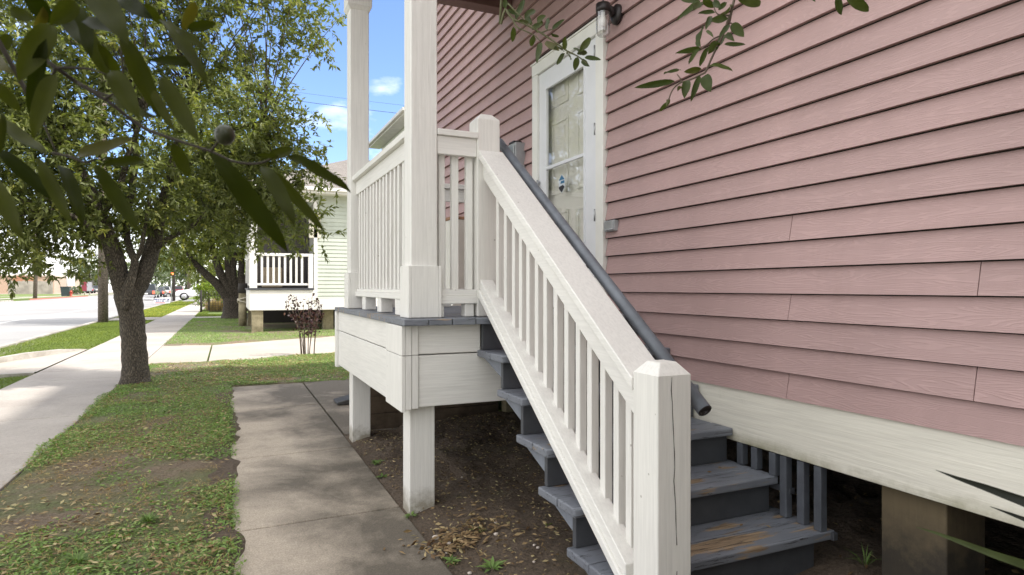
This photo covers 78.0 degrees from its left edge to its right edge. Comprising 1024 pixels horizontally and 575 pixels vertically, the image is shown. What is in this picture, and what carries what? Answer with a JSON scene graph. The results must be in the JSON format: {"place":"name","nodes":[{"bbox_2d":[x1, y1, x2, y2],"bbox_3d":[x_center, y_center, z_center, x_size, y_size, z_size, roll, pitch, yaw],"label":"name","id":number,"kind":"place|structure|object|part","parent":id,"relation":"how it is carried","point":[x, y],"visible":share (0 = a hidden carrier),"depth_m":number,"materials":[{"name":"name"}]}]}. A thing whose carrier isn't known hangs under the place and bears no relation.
{"place":"outdoors","nodes":[
{"label":"outdoors","id":0,"kind":"place"},
{"bbox_2d":[0,294,97,298],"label":"lawn","id":1,"kind":"structure","parent":0,"point":[40,295],"depth_m":101.09,"materials":[{"name":"green plant"}]},
{"bbox_2d":[60,287,70,295],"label":"trash bin","id":2,"kind":"object","parent":1,"relation":"on","point":[65,291],"visible":0.96,"depth_m":93.18,"materials":[{"name":"plastic"}]},
{"bbox_2d":[71,286,83,294],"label":"round bush","id":3,"kind":"object","parent":1,"relation":"on","point":[74,292],"visible":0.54,"depth_m":112.87,"materials":[{"name":"green plant"}]},
{"bbox_2d":[82,282,86,294],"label":"banner sign","id":4,"kind":"object","parent":1,"relation":"on","point":[84,287],"visible":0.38,"depth_m":105.06,"materials":[{"name":"metal"}]},
{"bbox_2d":[87,282,91,294],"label":"banner sign","id":5,"kind":"object","parent":1,"relation":"on","point":[89,286],"visible":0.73,"depth_m":105.33,"materials":[{"name":"metal"}]},
{"bbox_2d":[1,293,111,298],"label":"sidewalk","id":6,"kind":"structure","parent":0,"point":[45,296],"depth_m":89.72,"materials":[{"name":"concrete"}]},
{"bbox_2d":[50,272,112,291],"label":"service building","id":7,"kind":"structure","parent":0,"point":[92,281],"depth_m":181.50,"materials":[{"name":"white metal"}]},
{"bbox_2d":[85,286,97,292],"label":"parked car","id":8,"kind":"object","parent":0,"point":[95,288],"visible":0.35,"depth_m":143.01,"materials":[{"name":"paint"}]},
{"bbox_2d":[0,294,191,344],"bbox_3d":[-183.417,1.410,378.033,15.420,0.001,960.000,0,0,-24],"label":"road","id":9,"kind":"structure","parent":0,"point":[13,330],"depth_m":33.05,"materials":[{"name":"grey asphalt"}]},
{"bbox_2d":[0,296,169,322],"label":"road marking","id":10,"kind":"object","parent":9,"relation":"on","point":[51,306],"depth_m":40.44,"materials":[{"name":"white paint"}]},
{"bbox_2d":[0,294,193,377],"bbox_3d":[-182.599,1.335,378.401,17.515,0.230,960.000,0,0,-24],"label":"kerb","id":11,"kind":"structure","parent":9,"relation":"on","point":[19,356],"depth_m":12.47,"materials":[{"name":"concrete"}]},
{"bbox_2d":[143,284,159,297],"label":"pickup truck","id":12,"kind":"object","parent":9,"relation":"on","point":[152,290],"visible":0.38,"depth_m":70.21,"materials":[{"name":"paint"}]},
{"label":"window","id":13,"kind":"part","parent":12,"relation":"part of","materials":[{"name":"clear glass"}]},
{"bbox_2d":[127,251,176,286],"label":"tree","id":14,"kind":"object","parent":9,"relation":"on","point":[158,279],"visible":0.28,"depth_m":113.31,"materials":[{"name":"green plant"}]},
{"bbox_2d":[157,287,166,296],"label":"sedan","id":15,"kind":"object","parent":9,"relation":"on","point":[163,291],"visible":0.42,"depth_m":90.81,"materials":[{"name":"paint"}]},
{"bbox_2d":[160,287,170,296],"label":"silver car","id":16,"kind":"object","parent":9,"relation":"on","point":[168,289],"visible":0.31,"depth_m":96.93,"materials":[{"name":"paint"}]},
{"bbox_2d":[175,286,184,291],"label":"red car","id":17,"kind":"object","parent":9,"relation":"on","point":[177,288],"visible":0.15,"depth_m":113.40,"materials":[{"name":"paint"}]},
{"bbox_2d":[161,246,200,289],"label":"tree","id":18,"kind":"object","parent":9,"relation":"on","point":[177,271],"visible":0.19,"depth_m":132.47,"materials":[{"name":"green plant"}]},
{"bbox_2d":[0,299,220,490],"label":"sidewalk","id":19,"kind":"structure","parent":0,"point":[51,402],"depth_m":7.61,"materials":[{"name":"concrete"}]},
{"bbox_2d":[0,336,334,372],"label":"driveway","id":20,"kind":"structure","parent":0,"point":[200,353],"depth_m":12.42,"materials":[{"name":"concrete"}]},
{"bbox_2d":[154,247,184,286],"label":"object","id":21,"kind":"object","parent":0,"point":[183,285],"visible":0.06,"depth_m":149.45,"materials":[{"name":"green plant"}]},
{"bbox_2d":[0,352,348,574],"bbox_3d":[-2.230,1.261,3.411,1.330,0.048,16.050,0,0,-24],"label":"yard lawn","id":22,"kind":"structure","parent":0,"point":[161,471],"depth_m":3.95,"materials":[{"name":"plant"}]},
{"bbox_2d":[60,549,96,565],"bbox_3d":[-1.972,1.228,2.872,0.164,0.054,0.158,0,0,-24],"label":"weed","id":23,"kind":"object","parent":22,"relation":"on","point":[79,558],"visible":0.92,"depth_m":2.88,"materials":[{"name":"green plant"}]},
{"bbox_2d":[0,370,231,574],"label":"fallen leaves","id":24,"kind":"object","parent":22,"relation":"on","point":[128,538],"visible":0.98,"depth_m":3.47,"materials":[{"name":"plant"}]},
{"bbox_2d":[135,510,159,521],"bbox_3d":[-1.942,1.226,3.390,0.150,0.057,0.159,0,0,-24],"label":"weed","id":25,"kind":"object","parent":22,"relation":"on","point":[147,517],"visible":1,"depth_m":3.39,"materials":[{"name":"green plant"}]},
{"bbox_2d":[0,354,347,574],"bbox_3d":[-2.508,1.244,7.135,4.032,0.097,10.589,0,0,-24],"label":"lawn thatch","id":26,"kind":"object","parent":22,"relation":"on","point":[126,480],"visible":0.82,"depth_m":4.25,"materials":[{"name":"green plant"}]},
{"bbox_2d":[0,0,403,288],"label":"sky","id":27,"kind":"structure","parent":0,"point":[386,17],"materials":[{"name":"blue"}]},
{"bbox_2d":[202,298,222,310],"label":"dry grass","id":28,"kind":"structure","parent":0,"point":[212,308],"depth_m":34.41,"materials":[{"name":"brown plant"}]},
{"bbox_2d":[164,317,334,345],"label":"neighbour lawn","id":29,"kind":"structure","parent":0,"point":[280,326],"depth_m":17.82,"materials":[{"name":"plant"}]},
{"bbox_2d":[237,283,247,325],"bbox_3d":[-8.936,0.595,20.995,0.349,1.470,0.348,0,0,-24],"label":"bollard","id":30,"kind":"object","parent":29,"relation":"on","point":[243,310],"visible":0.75,"depth_m":20.88,"materials":[{"name":"beige concrete"}]},
{"bbox_2d":[0,293,501,507],"bbox_3d":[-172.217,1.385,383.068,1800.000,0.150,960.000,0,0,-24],"label":"ground","id":31,"kind":"structure","parent":0,"point":[499,402],"depth_m":14.68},
{"bbox_2d":[8,281,52,293],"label":"wall","id":32,"kind":"structure","parent":31,"relation":"on","point":[24,287],"depth_m":122.54,"materials":[{"name":"beige wood"}]},
{"bbox_2d":[33,234,37,298],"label":"utility pole","id":33,"kind":"object","parent":31,"relation":"on","point":[35,283],"depth_m":73.56,"materials":[{"name":"wood"}]},
{"bbox_2d":[0,274,79,293],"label":"brick building","id":34,"kind":"structure","parent":31,"relation":"on","point":[56,286],"depth_m":131.76,"materials":[{"name":"beige brick"}]},
{"bbox_2d":[30,296,87,299],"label":"kerb","id":35,"kind":"structure","parent":31,"relation":"on","point":[57,297],"depth_m":81.08,"materials":[{"name":"grey paint"}]},
{"bbox_2d":[0,318,157,388],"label":"verge grass","id":36,"kind":"structure","parent":31,"relation":"on","point":[106,333],"depth_m":15.55,"materials":[{"name":"green plant"}]},
{"bbox_2d":[60,251,108,291],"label":"tree","id":37,"kind":"object","parent":31,"relation":"on","point":[85,271],"visible":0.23,"depth_m":175.49,"materials":[{"name":"green plant"}]},
{"bbox_2d":[75,41,119,322],"bbox_3d":[-15.234,-4.060,23.522,2.100,11.080,0.339,0,0,-24],"label":"utility pole","id":38,"kind":"object","parent":31,"relation":"on","point":[103,298],"visible":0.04,"depth_m":23.40,"materials":[{"name":"brown wood"}]},
{"bbox_2d":[238,92,392,112],"bbox_3d":[-4.459,-7.617,26.501,22.233,0.904,0.018,0,0,-16],"label":"power line","id":39,"kind":"object","parent":38,"relation":"attached to","point":[331,105],"visible":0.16,"depth_m":25.65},
{"bbox_2d":[90,254,130,291],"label":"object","id":40,"kind":"object","parent":31,"relation":"on","point":[93,259],"visible":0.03,"depth_m":169.84,"materials":[{"name":"green plant"}]},
{"bbox_2d":[115,301,195,317],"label":"verge grass","id":41,"kind":"structure","parent":31,"relation":"on","point":[163,310],"depth_m":38.06,"materials":[{"name":"green plant"}]},
{"bbox_2d":[154,298,169,302],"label":"yard sign","id":42,"kind":"object","parent":31,"relation":"on","point":[161,300],"visible":0.96,"depth_m":49.91,"materials":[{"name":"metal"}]},
{"bbox_2d":[0,0,346,385],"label":"oak tree","id":43,"kind":"object","parent":31,"relation":"on","point":[75,123],"visible":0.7,"depth_m":8.26,"materials":[{"name":"green plant"}]},
{"bbox_2d":[172,249,174,300],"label":"utility pole","id":44,"kind":"object","parent":31,"relation":"on","point":[173,289],"visible":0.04,"depth_m":60.44,"materials":[{"name":"brown wood"}]},
{"bbox_2d":[187,256,190,289],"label":"utility pole","id":45,"kind":"object","parent":31,"relation":"on","point":[188,285],"depth_m":106.76,"materials":[{"name":"wood"}]},
{"bbox_2d":[166,234,216,285],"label":"tree","id":46,"kind":"object","parent":31,"relation":"on","point":[191,276],"visible":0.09,"depth_m":97.96,"materials":[{"name":"green plant"}]},
{"bbox_2d":[191,281,222,309],"bbox_3d":[-15.881,0.425,33.934,2.378,1.711,1.364,0,0,-24],"label":"hedge shrub","id":47,"kind":"object","parent":31,"relation":"on","point":[206,288],"visible":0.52,"depth_m":33.59,"materials":[{"name":"green plant"}]},
{"bbox_2d":[195,309,221,316],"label":"neighbour grass","id":48,"kind":"structure","parent":31,"relation":"on","point":[202,313],"depth_m":29.18,"materials":[{"name":"green plant"}]},
{"bbox_2d":[127,72,292,318],"bbox_3d":[-12.054,-4.083,26.429,7.993,10.868,6.264,0,0,-24],"label":"spreading tree","id":49,"kind":"object","parent":31,"relation":"on","point":[225,285],"visible":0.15,"depth_m":25.64,"materials":[{"name":"green plant"}]},
{"bbox_2d":[185,238,237,299],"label":"tree","id":50,"kind":"object","parent":31,"relation":"on","point":[203,278],"visible":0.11,"depth_m":54.23,"materials":[{"name":"green plant"}]},
{"bbox_2d":[200,232,245,275],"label":"tree","id":51,"kind":"object","parent":31,"relation":"on","point":[210,267],"visible":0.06,"depth_m":47.56,"materials":[{"name":"green plant"}]},
{"bbox_2d":[200,290,247,311],"bbox_3d":[-15.113,0.755,33.352,0.106,1.250,2.942,0,0,27],"label":"wire fence","id":52,"kind":"object","parent":31,"relation":"on","point":[201,298],"visible":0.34,"depth_m":32.51,"materials":[{"name":"grey metal"}]},
{"bbox_2d":[235,160,376,332],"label":"neighbour house","id":53,"kind":"structure","parent":31,"relation":"on","point":[274,281],"depth_m":18.79,"materials":[{"name":"white paint"}]},
{"bbox_2d":[306,222,308,287],"bbox_3d":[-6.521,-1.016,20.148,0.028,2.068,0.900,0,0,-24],"label":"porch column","id":54,"kind":"structure","parent":53,"relation":"in","point":[307,249],"depth_m":19.95,"materials":[{"name":"white wood"}]},
{"bbox_2d":[309,212,320,287],"bbox_3d":[-5.780,-0.949,18.542,0.320,2.497,0.123,0,0,-24],"label":"porch post","id":55,"kind":"object","parent":53,"relation":"attached to","point":[317,234],"visible":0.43,"depth_m":18.53,"materials":[{"name":"white paint"}]},
{"bbox_2d":[369,107,403,149],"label":"eaved house","id":56,"kind":"structure","parent":31,"relation":"on","point":[391,130],"depth_m":22.92,"materials":[{"name":"paint"}]},
{"bbox_2d":[335,0,625,514],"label":"porch","id":57,"kind":"object","parent":31,"relation":"on","point":[408,346],"visible":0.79,"depth_m":3.67,"materials":[{"name":"white paint"}]},
{"bbox_2d":[445,216,463,305],"bbox_3d":[-0.726,0.285,7.074,0.298,2.030,1.220,0,0,-24],"label":"white cabinet","id":58,"kind":"object","parent":57,"relation":"on","point":[460,252],"visible":0.04,"depth_m":6.52,"materials":[{"name":"wood"}]},
{"bbox_2d":[469,114,837,574],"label":"staircase","id":59,"kind":"structure","parent":31,"relation":"on","point":[627,450],"depth_m":2.83,"materials":[{"name":"grey paint"}]},
{"bbox_2d":[500,138,711,415],"bbox_3d":[0.285,-0.238,3.110,0.093,1.401,1.914,0,0,-24],"label":"handrail","id":60,"kind":"object","parent":59,"relation":"attached to","point":[700,404],"visible":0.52,"depth_m":2.84,"materials":[{"name":"grey paint"}]},
{"bbox_2d":[342,411,1023,574],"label":"soil bed","id":61,"kind":"object","parent":31,"relation":"on","point":[852,531],"visible":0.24,"depth_m":3.55,"materials":[{"name":"brown soil"}]},
{"bbox_2d":[371,459,382,464],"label":"weed","id":62,"kind":"object","parent":61,"relation":"on","point":[375,462],"visible":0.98,"depth_m":4.58,"materials":[{"name":"green plant"}]},
{"bbox_2d":[403,511,417,517],"bbox_3d":[-0.556,1.258,3.495,0.098,0.016,0.098,0,0,-24],"label":"weed","id":63,"kind":"object","parent":61,"relation":"on","point":[408,514],"visible":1,"depth_m":3.50,"materials":[{"name":"green plant"}]},
{"bbox_2d":[439,554,459,567],"bbox_3d":[-0.287,1.271,2.951,0.088,0.020,0.113,0,0,-24],"label":"weed","id":64,"kind":"object","parent":61,"relation":"on","point":[449,559],"visible":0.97,"depth_m":2.95,"materials":[{"name":"green plant"}]},
{"bbox_2d":[356,415,576,574],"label":"soil debris","id":65,"kind":"object","parent":61,"relation":"on","point":[545,522],"visible":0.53,"depth_m":3.93,"materials":[{"name":"brown plant"}]},
{"bbox_2d":[383,504,553,565],"bbox_3d":[-0.218,1.241,3.171,0.829,0.085,0.602,0,0,-24],"label":"leaf pile","id":66,"kind":"object","parent":61,"relation":"on","point":[439,544],"visible":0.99,"depth_m":3.15,"materials":[{"name":"brown plant"}]},
{"bbox_2d":[475,556,505,572],"bbox_3d":[-0.097,1.253,2.855,0.136,0.034,0.136,0,0,29],"label":"weed","id":67,"kind":"object","parent":61,"relation":"on","point":[494,564],"visible":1,"depth_m":2.87,"materials":[{"name":"green plant"}]},
{"bbox_2d":[845,543,878,565],"bbox_3d":[1.586,1.206,2.843,0.190,0.084,0.183,0,0,44],"label":"weed","id":68,"kind":"object","parent":61,"relation":"on","point":[867,558],"visible":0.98,"depth_m":2.85,"materials":[{"name":"green plant"}]},
{"bbox_2d":[773,475,1023,574],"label":"crawlspace leaves","id":69,"kind":"object","parent":61,"relation":"on","point":[1014,571],"visible":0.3,"depth_m":3.22,"materials":[{"name":"brown plant"}]},
{"bbox_2d":[917,470,1023,568],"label":"strap leaf plant","id":70,"kind":"object","parent":61,"relation":"on","point":[1015,499],"visible":1,"depth_m":0.78,"materials":[{"name":"green plant"}]},
{"bbox_2d":[437,0,1023,574],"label":"house","id":71,"kind":"structure","parent":31,"relation":"on","point":[811,250],"depth_m":2.82,"materials":[{"name":"pink"}]},
{"bbox_2d":[508,141,524,166],"bbox_3d":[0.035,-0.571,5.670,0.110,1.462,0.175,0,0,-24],"label":"switch box","id":72,"kind":"object","parent":71,"relation":"attached to","point":[517,148],"visible":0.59,"depth_m":5.60,"materials":[{"name":"grey metal"}]},
{"bbox_2d":[536,37,595,306],"bbox_3d":[0.416,-0.816,4.905,0.054,1.942,0.924,0,0,-24],"label":"storm door","id":73,"kind":"structure","parent":71,"relation":"in","point":[554,75],"depth_m":4.64,"materials":[{"name":"metal"}]},
{"bbox_2d":[549,68,582,241],"bbox_3d":[0.493,-0.825,4.942,0.048,1.980,0.922,0,0,-24],"label":"inner door","id":74,"kind":"structure","parent":71,"relation":"in","point":[566,97],"depth_m":5.00,"materials":[{"name":"white wood"}]},
{"bbox_2d":[596,0,621,37],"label":"wall lamp","id":75,"kind":"object","parent":71,"relation":"attached to","point":[603,8],"visible":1,"depth_m":4.21,"materials":[{"name":"brown metal"}]},
{"bbox_2d":[604,220,618,231],"bbox_3d":[0.666,-0.420,4.318,0.068,0.075,0.126,0,0,-24],"label":"outlet box","id":76,"kind":"object","parent":71,"relation":"attached to","point":[610,225],"visible":1,"depth_m":4.28,"materials":[{"name":"grey plastic"}]},
{"bbox_3d":[0.742,-1.782,-2.668,7.537,6.567,7.394,0,0,-24],"label":"overhanging oak","id":77,"kind":"object","parent":31,"relation":"on","visible":0},
{"bbox_2d":[0,0,350,251],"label":"branch","id":78,"kind":"object","parent":77,"relation":"attached to","point":[76,22],"visible":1,"depth_m":0.46,"materials":[{"name":"green plant"}]},
{"bbox_2d":[499,0,600,69],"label":"tree branch","id":79,"kind":"object","parent":77,"relation":"attached to","point":[552,45],"visible":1,"depth_m":1.42,"materials":[{"name":"green plant"}]},
{"bbox_2d":[635,0,760,110],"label":"wall branch","id":80,"kind":"object","parent":77,"relation":"attached to","point":[736,28],"visible":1,"depth_m":1.26,"materials":[{"name":"green plant"}]},
{"bbox_2d":[812,0,868,14],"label":"corner branch","id":81,"kind":"object","parent":77,"relation":"attached to","point":[861,5],"visible":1,"depth_m":1.28,"materials":[{"name":"green plant"}]},
{"bbox_2d":[230,355,348,386],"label":"grass","id":82,"kind":"structure","parent":0,"point":[286,381],"depth_m":9.15,"materials":[{"name":"plant"}]},
{"bbox_2d":[141,352,348,389],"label":"fallen leaves","id":83,"kind":"object","parent":82,"relation":"on","point":[214,379],"visible":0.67,"depth_m":9.53,"materials":[{"name":"brown plant"}]},
{"bbox_2d":[284,293,323,353],"bbox_3d":[-3.957,0.691,12.023,0.825,1.220,0.562,0,0,3],"label":"crape myrtle","id":84,"kind":"object","parent":82,"relation":"on","point":[305,321],"visible":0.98,"depth_m":11.95,"materials":[{"name":"brown plant"}]},
{"bbox_2d":[230,379,452,574],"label":"garden path","id":85,"kind":"structure","parent":0,"point":[316,498],"depth_m":3.84,"materials":[{"name":"concrete"}]},
{"bbox_2d":[202,390,245,574],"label":"path edge soil","id":86,"kind":"structure","parent":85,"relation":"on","point":[230,465],"depth_m":4.07,"materials":[{"name":"brown soil"}]},
{"bbox_2d":[334,395,348,404],"bbox_3d":[-1.838,1.235,7.008,0.230,0.077,0.280,0,0,-24],"label":"splash block","id":87,"kind":"object","parent":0,"point":[343,400],"depth_m":6.91,"materials":[{"name":"concrete"}]},
{"bbox_2d":[371,387,497,429],"bbox_3d":[-0.769,1.070,5.955,1.360,0.480,0.094,0,0,-24],"label":"crawl space","id":88,"kind":"object","parent":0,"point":[384,414],"visible":0.19,"depth_m":5.79,"materials":[{"name":"black"}]},
{"label":"far side street","id":89,"kind":"structure","parent":0,"visible":0},
{"bbox_2d":[175,284,217,299],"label":"white suv","id":90,"kind":"object","parent":89,"relation":"on","point":[184,294],"visible":0.38,"depth_m":63.27,"materials":[{"name":"paint"}]},
{"label":"far sidewalk link","id":91,"kind":"structure","parent":0,"visible":0},
{"bbox_2d":[67,277,74,286],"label":"sign post","id":92,"kind":"object","parent":91,"relation":"on","point":[71,282],"visible":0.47,"depth_m":93.74,"materials":[{"name":"metal"}]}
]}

